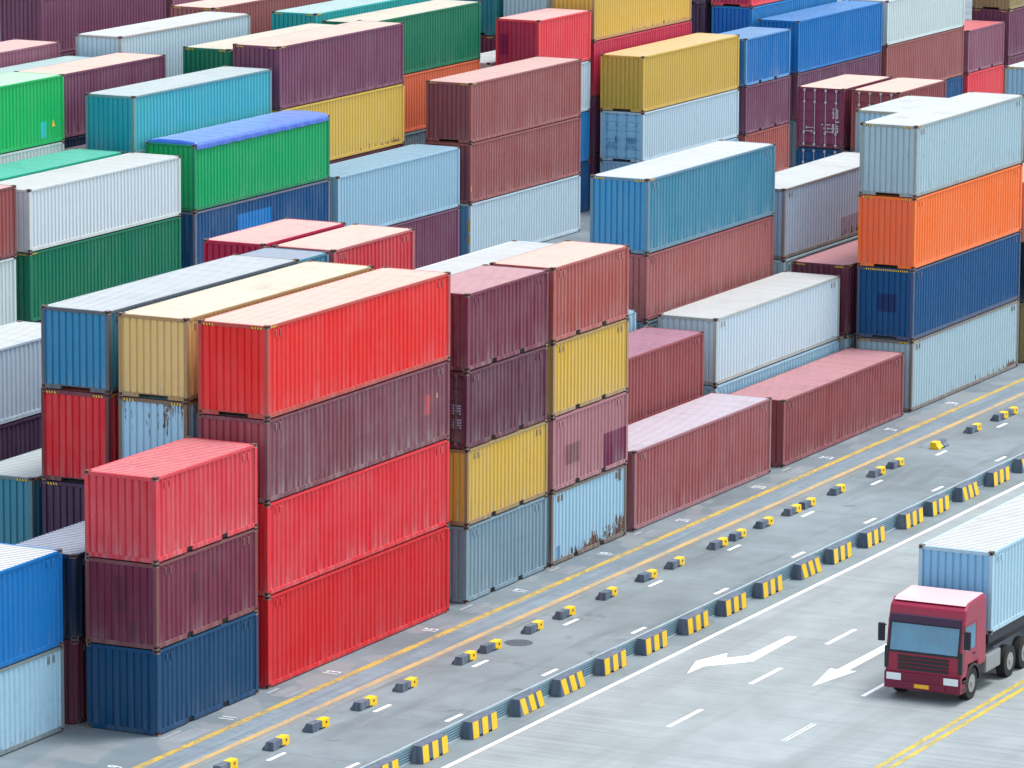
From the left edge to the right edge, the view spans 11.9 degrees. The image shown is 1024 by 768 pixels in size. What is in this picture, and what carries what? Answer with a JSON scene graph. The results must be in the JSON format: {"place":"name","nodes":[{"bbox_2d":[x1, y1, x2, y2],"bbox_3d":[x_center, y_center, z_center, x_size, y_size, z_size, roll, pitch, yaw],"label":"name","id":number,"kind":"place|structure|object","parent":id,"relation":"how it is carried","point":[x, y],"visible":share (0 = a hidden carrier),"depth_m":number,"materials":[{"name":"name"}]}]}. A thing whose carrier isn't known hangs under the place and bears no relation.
{"place":"outdoors","nodes":[
{"label":"outdoors","id":0,"kind":"place"},
{"bbox_2d":[0,0,1023,767],"bbox_3d":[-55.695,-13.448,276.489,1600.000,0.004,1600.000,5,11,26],"label":"ground","id":1,"kind":"structure","parent":0,"point":[82,744],"depth_m":159.38,"materials":[{"name":"concrete"}]},
{"bbox_2d":[0,645,64,755],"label":"shipping container","id":2,"kind":"object","parent":1,"relation":"on","point":[31,699],"visible":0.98,"depth_m":143.55,"materials":[{"name":"metal"}]},
{"bbox_2d":[0,543,62,667],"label":"shipping container","id":3,"kind":"object","parent":2,"relation":"on","point":[31,600],"visible":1,"depth_m":143.19,"materials":[{"name":"metal"}]},
{"bbox_2d":[63,635,86,725],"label":"shipping container","id":4,"kind":"object","parent":1,"relation":"on","point":[75,682],"visible":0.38,"depth_m":145.86,"materials":[{"name":"metal"}]},
{"bbox_2d":[15,520,85,640],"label":"shipping container","id":5,"kind":"object","parent":4,"relation":"on","point":[69,540],"visible":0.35,"depth_m":145.56,"materials":[{"name":"metal"}]},
{"bbox_2d":[86,611,258,736],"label":"shipping container","id":6,"kind":"object","parent":1,"relation":"on","point":[167,687],"visible":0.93,"depth_m":145.47,"materials":[{"name":"metal"}]},
{"bbox_2d":[85,527,257,650],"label":"shipping container","id":7,"kind":"object","parent":6,"relation":"on","point":[155,607],"visible":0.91,"depth_m":145.00,"materials":[{"name":"metal"}]},
{"bbox_2d":[84,436,257,564],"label":"shipping container","id":8,"kind":"object","parent":7,"relation":"on","point":[157,505],"visible":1,"depth_m":144.86,"materials":[{"name":"metal"}]},
{"bbox_2d":[258,525,449,688],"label":"shipping container","id":9,"kind":"object","parent":1,"relation":"on","point":[315,622],"visible":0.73,"depth_m":155.15,"materials":[{"name":"metal"}]},
{"bbox_2d":[258,438,449,596],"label":"shipping container","id":10,"kind":"object","parent":9,"relation":"on","point":[320,529],"visible":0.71,"depth_m":154.62,"materials":[{"name":"metal"}]},
{"bbox_2d":[198,360,449,503],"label":"shipping container","id":11,"kind":"object","parent":10,"relation":"on","point":[302,448],"visible":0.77,"depth_m":153.57,"materials":[{"name":"metal"}]},
{"bbox_2d":[198,266,450,419],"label":"shipping container","id":12,"kind":"object","parent":11,"relation":"on","point":[268,360],"visible":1,"depth_m":152.41,"materials":[{"name":"metal"}]},
{"bbox_2d":[387,207,458,268],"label":"shipping container","id":13,"kind":"object","parent":1,"relation":"on","point":[436,237],"visible":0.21,"depth_m":231.88,"materials":[{"name":"metal"}]},
{"bbox_2d":[330,143,459,225],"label":"shipping container","id":14,"kind":"object","parent":13,"relation":"on","point":[398,185],"visible":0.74,"depth_m":228.25,"materials":[{"name":"metal"}]},
{"bbox_2d":[449,495,546,603],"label":"shipping container","id":15,"kind":"object","parent":1,"relation":"on","point":[496,551],"visible":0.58,"depth_m":164.27,"materials":[{"name":"metal"}]},
{"bbox_2d":[449,420,547,526],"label":"shipping container","id":16,"kind":"object","parent":15,"relation":"on","point":[493,476],"visible":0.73,"depth_m":163.80,"materials":[{"name":"metal"}]},
{"bbox_2d":[449,345,547,449],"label":"shipping container","id":17,"kind":"object","parent":16,"relation":"on","point":[496,399],"visible":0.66,"depth_m":163.37,"materials":[{"name":"metal"}]},
{"bbox_2d":[450,264,548,371],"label":"shipping container","id":18,"kind":"object","parent":17,"relation":"on","point":[497,313],"visible":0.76,"depth_m":163.21,"materials":[{"name":"metal"}]},
{"bbox_2d":[459,174,580,255],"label":"shipping container","id":19,"kind":"object","parent":1,"relation":"on","point":[546,211],"visible":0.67,"depth_m":240.23,"materials":[{"name":"metal"}]},
{"bbox_2d":[425,116,580,203],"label":"shipping container","id":20,"kind":"object","parent":19,"relation":"on","point":[511,162],"visible":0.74,"depth_m":239.16,"materials":[{"name":"metal"}]},
{"bbox_2d":[426,56,581,143],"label":"shipping container","id":21,"kind":"object","parent":20,"relation":"on","point":[470,107],"visible":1,"depth_m":237.62,"materials":[{"name":"metal"}]},
{"bbox_2d":[580,161,589,211],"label":"shipping container","id":22,"kind":"object","parent":1,"relation":"on","point":[584,187],"visible":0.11,"depth_m":252.82,"materials":[{"name":"metal"}]},
{"bbox_2d":[580,111,589,161],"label":"shipping container","id":23,"kind":"object","parent":22,"relation":"on","point":[585,133],"visible":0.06,"depth_m":252.44,"materials":[{"name":"metal"}]},
{"bbox_2d":[581,60,590,111],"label":"shipping container","id":24,"kind":"object","parent":23,"relation":"on","point":[585,85],"visible":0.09,"depth_m":251.91,"materials":[{"name":"metal"}]},
{"bbox_2d":[496,7,590,64],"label":"shipping container","id":25,"kind":"object","parent":24,"relation":"on","point":[556,32],"visible":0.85,"depth_m":247.76,"materials":[{"name":"metal"}]},
{"bbox_2d":[546,463,626,566],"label":"shipping container","id":26,"kind":"object","parent":1,"relation":"on","point":[586,514],"visible":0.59,"depth_m":170.35,"materials":[{"name":"metal"}]},
{"bbox_2d":[547,391,628,492],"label":"shipping container","id":27,"kind":"object","parent":26,"relation":"on","point":[587,440],"visible":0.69,"depth_m":169.92,"materials":[{"name":"metal"}]},
{"bbox_2d":[547,318,628,417],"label":"shipping container","id":28,"kind":"object","parent":27,"relation":"on","point":[587,367],"visible":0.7,"depth_m":169.42,"materials":[{"name":"metal"}]},
{"bbox_2d":[489,240,628,342],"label":"shipping container","id":29,"kind":"object","parent":28,"relation":"on","point":[588,285],"visible":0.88,"depth_m":169.05,"materials":[{"name":"metal"}]},
{"bbox_2d":[589,151,599,208],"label":"shipping container","id":30,"kind":"object","parent":1,"relation":"on","point":[594,163],"visible":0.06,"depth_m":253.72,"materials":[{"name":"metal"}]},
{"bbox_2d":[589,96,599,153],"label":"shipping container","id":31,"kind":"object","parent":30,"relation":"on","point":[594,145],"visible":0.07,"depth_m":253.32,"materials":[{"name":"metal"}]},
{"bbox_2d":[590,20,691,97],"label":"shipping container","id":32,"kind":"object","parent":31,"relation":"on","point":[633,39],"visible":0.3,"depth_m":256.00,"materials":[{"name":"metal"}]},
{"bbox_2d":[552,0,691,41],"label":"shipping container","id":33,"kind":"object","parent":32,"relation":"on","point":[611,18],"visible":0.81,"depth_m":255.81,"materials":[{"name":"metal"}]},
{"bbox_2d":[600,137,737,172],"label":"shipping container","id":34,"kind":"object","parent":1,"relation":"on","point":[606,165],"visible":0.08,"depth_m":253.13,"materials":[{"name":"metal"}]},
{"bbox_2d":[600,89,738,161],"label":"shipping container","id":35,"kind":"object","parent":34,"relation":"on","point":[626,134],"visible":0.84,"depth_m":254.79,"materials":[{"name":"metal"}]},
{"bbox_2d":[600,32,739,112],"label":"shipping container","id":36,"kind":"object","parent":35,"relation":"on","point":[652,76],"visible":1,"depth_m":254.83,"materials":[{"name":"metal"}]},
{"bbox_2d":[626,392,771,531],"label":"shipping container","id":37,"kind":"object","parent":1,"relation":"on","point":[693,452],"visible":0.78,"depth_m":179.09,"materials":[{"name":"metal"}]},
{"bbox_2d":[738,123,789,171],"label":"shipping container","id":38,"kind":"object","parent":1,"relation":"on","point":[778,135],"visible":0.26,"depth_m":268.00,"materials":[{"name":"metal"}]},
{"bbox_2d":[738,76,790,134],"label":"shipping container","id":39,"kind":"object","parent":38,"relation":"on","point":[764,105],"visible":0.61,"depth_m":265.82,"materials":[{"name":"metal"}]},
{"bbox_2d":[719,26,790,86],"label":"shipping container","id":40,"kind":"object","parent":39,"relation":"on","point":[764,53],"visible":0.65,"depth_m":265.63,"materials":[{"name":"metal"}]},
{"bbox_2d":[703,339,838,395],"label":"shipping container","id":41,"kind":"object","parent":1,"relation":"on","point":[776,368],"visible":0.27,"depth_m":191.58,"materials":[{"name":"metal"}]},
{"bbox_2d":[658,271,839,385],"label":"shipping container","id":42,"kind":"object","parent":41,"relation":"on","point":[752,326],"visible":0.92,"depth_m":190.89,"materials":[{"name":"metal"}]},
{"bbox_2d":[789,120,795,166],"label":"shipping container","id":43,"kind":"object","parent":1,"relation":"on","point":[792,143],"visible":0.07,"depth_m":270.40,"materials":[{"name":"metal"}]},
{"bbox_2d":[790,53,881,119],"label":"shipping container","id":44,"kind":"object","parent":43,"relation":"on","point":[870,65],"visible":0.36,"depth_m":274.42,"materials":[{"name":"metal"}]},
{"bbox_2d":[758,0,882,73],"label":"shipping container","id":45,"kind":"object","parent":44,"relation":"on","point":[832,33],"visible":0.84,"depth_m":273.98,"materials":[{"name":"metal"}]},
{"bbox_2d":[730,347,904,467],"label":"shipping container","id":46,"kind":"object","parent":1,"relation":"on","point":[831,399],"visible":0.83,"depth_m":190.54,"materials":[{"name":"metal"}]},
{"bbox_2d":[856,299,1019,412],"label":"shipping container","id":47,"kind":"object","parent":1,"relation":"on","point":[954,358],"visible":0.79,"depth_m":201.43,"materials":[{"name":"metal"}]},
{"bbox_2d":[856,231,1020,340],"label":"shipping container","id":48,"kind":"object","parent":47,"relation":"on","point":[905,304],"visible":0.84,"depth_m":198.96,"materials":[{"name":"metal"}]},
{"bbox_2d":[857,163,1022,269],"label":"shipping container","id":49,"kind":"object","parent":48,"relation":"on","point":[910,233],"visible":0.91,"depth_m":198.43,"materials":[{"name":"metal"}]},
{"bbox_2d":[859,91,1023,197],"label":"shipping container","id":50,"kind":"object","parent":49,"relation":"on","point":[915,152],"visible":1,"depth_m":198.56,"materials":[{"name":"metal"}]},
{"bbox_2d":[946,75,962,97],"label":"shipping container","id":51,"kind":"object","parent":1,"relation":"on","point":[954,86],"visible":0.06,"depth_m":291.28,"materials":[{"name":"metal"}]},
{"bbox_2d":[881,27,963,79],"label":"shipping container","id":52,"kind":"object","parent":51,"relation":"on","point":[938,56],"visible":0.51,"depth_m":286.93,"materials":[{"name":"metal"}]},
{"bbox_2d":[849,0,964,45],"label":"shipping container","id":53,"kind":"object","parent":52,"relation":"on","point":[903,20],"visible":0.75,"depth_m":284.88,"materials":[{"name":"metal"}]},
{"bbox_2d":[132,378,1023,767],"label":"crane runway","id":54,"kind":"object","parent":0,"point":[250,730],"depth_m":163.85,"materials":[{"name":"grey concrete"}]},
{"bbox_2d":[200,399,1023,767],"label":"truck lane","id":55,"kind":"structure","parent":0,"point":[444,693],"depth_m":160.99,"materials":[{"name":"concrete"}]},
{"bbox_2d":[360,452,1023,767],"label":"barrier","id":56,"kind":"object","parent":55,"relation":"on","point":[453,731],"visible":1,"depth_m":157.51,"materials":[{"name":"grey concrete"}]},
{"bbox_2d":[441,482,1023,767],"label":"road","id":57,"kind":"structure","parent":0,"point":[796,680],"depth_m":148.64,"materials":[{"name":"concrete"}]},
{"bbox_2d":[878,585,1023,698],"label":"semi truck","id":58,"kind":"object","parent":57,"relation":"on","point":[939,640],"visible":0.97,"depth_m":149.48,"materials":[{"name":"red paint"}]},
{"bbox_2d":[918,494,1023,634],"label":"shipping container","id":59,"kind":"object","parent":58,"relation":"on","point":[983,553],"visible":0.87,"depth_m":151.66,"materials":[{"name":"metal"}]},
{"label":"shipping container","id":60,"kind":"object","parent":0,"visible":0},
{"bbox_2d":[773,234,857,274],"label":"shipping container","id":61,"kind":"object","parent":60,"relation":"on","point":[779,266],"visible":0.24,"depth_m":200.29,"materials":[{"name":"metal"}]},
{"bbox_2d":[773,151,859,259],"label":"shipping container","id":62,"kind":"object","parent":61,"relation":"on","point":[816,203],"visible":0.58,"depth_m":202.03,"materials":[{"name":"metal"}]},
{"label":"shipping container","id":63,"kind":"object","parent":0,"visible":0},
{"bbox_2d":[0,448,42,543],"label":"shipping container","id":64,"kind":"object","parent":63,"relation":"on","point":[21,510],"visible":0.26,"depth_m":153.80,"materials":[{"name":"metal"}]},
{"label":"shipping container","id":65,"kind":"object","parent":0,"visible":0},
{"bbox_2d":[272,223,414,269],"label":"shipping container","id":66,"kind":"object","parent":65,"relation":"on","point":[378,247],"visible":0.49,"depth_m":173.13,"materials":[{"name":"metal"}]},
{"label":"shipping container","id":67,"kind":"object","parent":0,"visible":0},
{"bbox_2d":[0,413,40,460],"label":"shipping container","id":68,"kind":"object","parent":67,"relation":"on","point":[20,436],"visible":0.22,"depth_m":163.17,"materials":[{"name":"metal"}]},
{"bbox_2d":[0,320,41,424],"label":"shipping container","id":69,"kind":"object","parent":68,"relation":"on","point":[20,371],"visible":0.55,"depth_m":163.08,"materials":[{"name":"metal"}]},
{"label":"shipping container","id":70,"kind":"object","parent":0,"visible":0},
{"bbox_2d":[795,146,850,165],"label":"shipping container","id":71,"kind":"object","parent":70,"relation":"on","point":[804,155],"visible":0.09,"depth_m":233.74,"materials":[{"name":"metal"}]},
{"bbox_2d":[796,74,891,149],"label":"shipping container","id":72,"kind":"object","parent":71,"relation":"on","point":[823,116],"visible":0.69,"depth_m":233.37,"materials":[{"name":"metal"}]},
{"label":"shipping container","id":73,"kind":"object","parent":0,"visible":0},
{"bbox_2d":[16,216,180,321],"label":"shipping container","id":74,"kind":"object","parent":73,"relation":"on","point":[56,273],"visible":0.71,"depth_m":204.00,"materials":[{"name":"metal"}]},
{"bbox_2d":[0,152,180,252],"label":"shipping container","id":75,"kind":"object","parent":74,"relation":"on","point":[60,206],"visible":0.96,"depth_m":204.00,"materials":[{"name":"metal"}]},
{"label":"shipping container","id":76,"kind":"object","parent":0,"visible":0},
{"bbox_2d":[181,179,329,268],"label":"shipping container","id":77,"kind":"object","parent":76,"relation":"on","point":[309,201],"visible":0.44,"depth_m":215.57,"materials":[{"name":"metal"}]},
{"bbox_2d":[145,115,329,211],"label":"shipping container","id":78,"kind":"object","parent":77,"relation":"on","point":[216,175],"visible":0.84,"depth_m":215.24,"materials":[{"name":"metal"}]},
{"bbox_2d":[147,110,327,149],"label":"tarpaulin","id":79,"kind":"object","parent":78,"relation":"on","point":[233,131],"visible":1,"depth_m":215.73,"materials":[{"name":"blue plastic"}]},
{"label":"shipping container","id":80,"kind":"object","parent":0,"visible":0},
{"bbox_2d":[85,65,271,153],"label":"shipping container","id":81,"kind":"object","parent":80,"relation":"on","point":[126,119],"visible":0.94,"depth_m":214.77,"materials":[{"name":"metal"}]},
{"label":"shipping container","id":82,"kind":"object","parent":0,"visible":0},
{"bbox_2d":[330,144,403,163],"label":"shipping container","id":83,"kind":"object","parent":82,"relation":"on","point":[366,153],"visible":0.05,"depth_m":230.98,"materials":[{"name":"metal"}]},
{"bbox_2d":[272,83,404,160],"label":"shipping container","id":84,"kind":"object","parent":83,"relation":"on","point":[366,121],"visible":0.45,"depth_m":230.42,"materials":[{"name":"metal"}]},
{"bbox_2d":[233,20,403,109],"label":"shipping container","id":85,"kind":"object","parent":84,"relation":"on","point":[321,63],"visible":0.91,"depth_m":227.19,"materials":[{"name":"metal"}]},
{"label":"shipping container","id":86,"kind":"object","parent":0,"visible":0},
{"bbox_2d":[0,141,63,164],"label":"shipping container","id":87,"kind":"object","parent":86,"relation":"on","point":[30,152],"visible":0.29,"depth_m":209.45,"materials":[{"name":"metal"}]},
{"bbox_2d":[0,71,64,153],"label":"shipping container","id":88,"kind":"object","parent":87,"relation":"on","point":[31,109],"visible":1,"depth_m":209.34,"materials":[{"name":"metal"}]},
{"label":"shipping container","id":89,"kind":"object","parent":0,"visible":0},
{"bbox_2d":[404,128,425,145],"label":"shipping container","id":90,"kind":"object","parent":89,"relation":"on","point":[415,136],"visible":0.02,"depth_m":241.41,"materials":[{"name":"metal"}]},
{"bbox_2d":[404,59,479,132],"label":"shipping container","id":91,"kind":"object","parent":90,"relation":"on","point":[415,101],"visible":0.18,"depth_m":241.60,"materials":[{"name":"metal"}]},
{"bbox_2d":[322,0,480,73],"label":"shipping container","id":92,"kind":"object","parent":91,"relation":"on","point":[438,33],"visible":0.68,"depth_m":242.82,"materials":[{"name":"metal"}]},
{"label":"shipping container","id":93,"kind":"object","parent":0,"visible":0},
{"bbox_2d":[64,134,85,148],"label":"shipping container","id":94,"kind":"object","parent":93,"relation":"on","point":[74,141],"visible":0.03,"depth_m":218.06,"materials":[{"name":"metal"}]},
{"bbox_2d":[19,52,165,137],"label":"shipping container","id":95,"kind":"object","parent":94,"relation":"on","point":[82,77],"visible":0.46,"depth_m":219.78,"materials":[{"name":"metal"}]},
{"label":"shipping container","id":96,"kind":"object","parent":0,"visible":0},
{"bbox_2d":[75,11,250,77],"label":"shipping container","id":97,"kind":"object","parent":96,"relation":"on","point":[171,37],"visible":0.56,"depth_m":230.74,"materials":[{"name":"metal"}]},
{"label":"shipping container","id":98,"kind":"object","parent":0,"visible":0},
{"bbox_2d":[60,50,75,56],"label":"shipping container","id":99,"kind":"object","parent":98,"relation":"on","point":[71,53],"depth_m":246.12,"materials":[{"name":"metal"}]},
{"bbox_2d":[0,0,165,52],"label":"shipping container","id":100,"kind":"object","parent":99,"relation":"on","point":[63,22],"visible":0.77,"depth_m":245.79,"materials":[{"name":"metal"}]},
{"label":"shipping container","id":101,"kind":"object","parent":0,"visible":0},
{"bbox_2d":[118,394,197,458],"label":"shipping container","id":102,"kind":"object","parent":101,"relation":"on","point":[147,422],"visible":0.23,"depth_m":150.97,"materials":[{"name":"metal"}]},
{"bbox_2d":[118,260,373,401],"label":"shipping container","id":103,"kind":"object","parent":102,"relation":"on","point":[158,348],"visible":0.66,"depth_m":150.91,"materials":[{"name":"metal"}]},
{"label":"shipping container","id":104,"kind":"object","parent":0,"visible":0},
{"bbox_2d":[628,326,703,424],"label":"shipping container","id":105,"kind":"object","parent":104,"relation":"on","point":[665,369],"visible":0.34,"depth_m":182.62,"materials":[{"name":"metal"}]},
{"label":"shipping container","id":106,"kind":"object","parent":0,"visible":0},
{"bbox_2d":[42,478,84,533],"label":"shipping container","id":107,"kind":"object","parent":106,"relation":"on","point":[63,500],"visible":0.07,"depth_m":152.90,"materials":[{"name":"metal"}]},
{"bbox_2d":[41,386,118,480],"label":"shipping container","id":108,"kind":"object","parent":107,"relation":"on","point":[79,430],"visible":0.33,"depth_m":152.26,"materials":[{"name":"metal"}]},
{"bbox_2d":[41,254,298,393],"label":"shipping container","id":109,"kind":"object","parent":108,"relation":"on","point":[79,341],"visible":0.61,"depth_m":152.20,"materials":[{"name":"metal"}]},
{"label":"shipping container","id":110,"kind":"object","parent":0,"visible":0},
{"bbox_2d":[636,317,657,329],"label":"shipping container","id":111,"kind":"object","parent":110,"relation":"on","point":[649,323],"visible":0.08,"depth_m":187.47,"materials":[{"name":"metal"}]},
{"bbox_2d":[629,215,773,321],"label":"shipping container","id":112,"kind":"object","parent":111,"relation":"on","point":[686,273],"visible":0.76,"depth_m":191.30,"materials":[{"name":"metal"}]},
{"bbox_2d":[590,139,775,254],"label":"shipping container","id":113,"kind":"object","parent":112,"relation":"on","point":[646,207],"visible":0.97,"depth_m":189.82,"materials":[{"name":"metal"}]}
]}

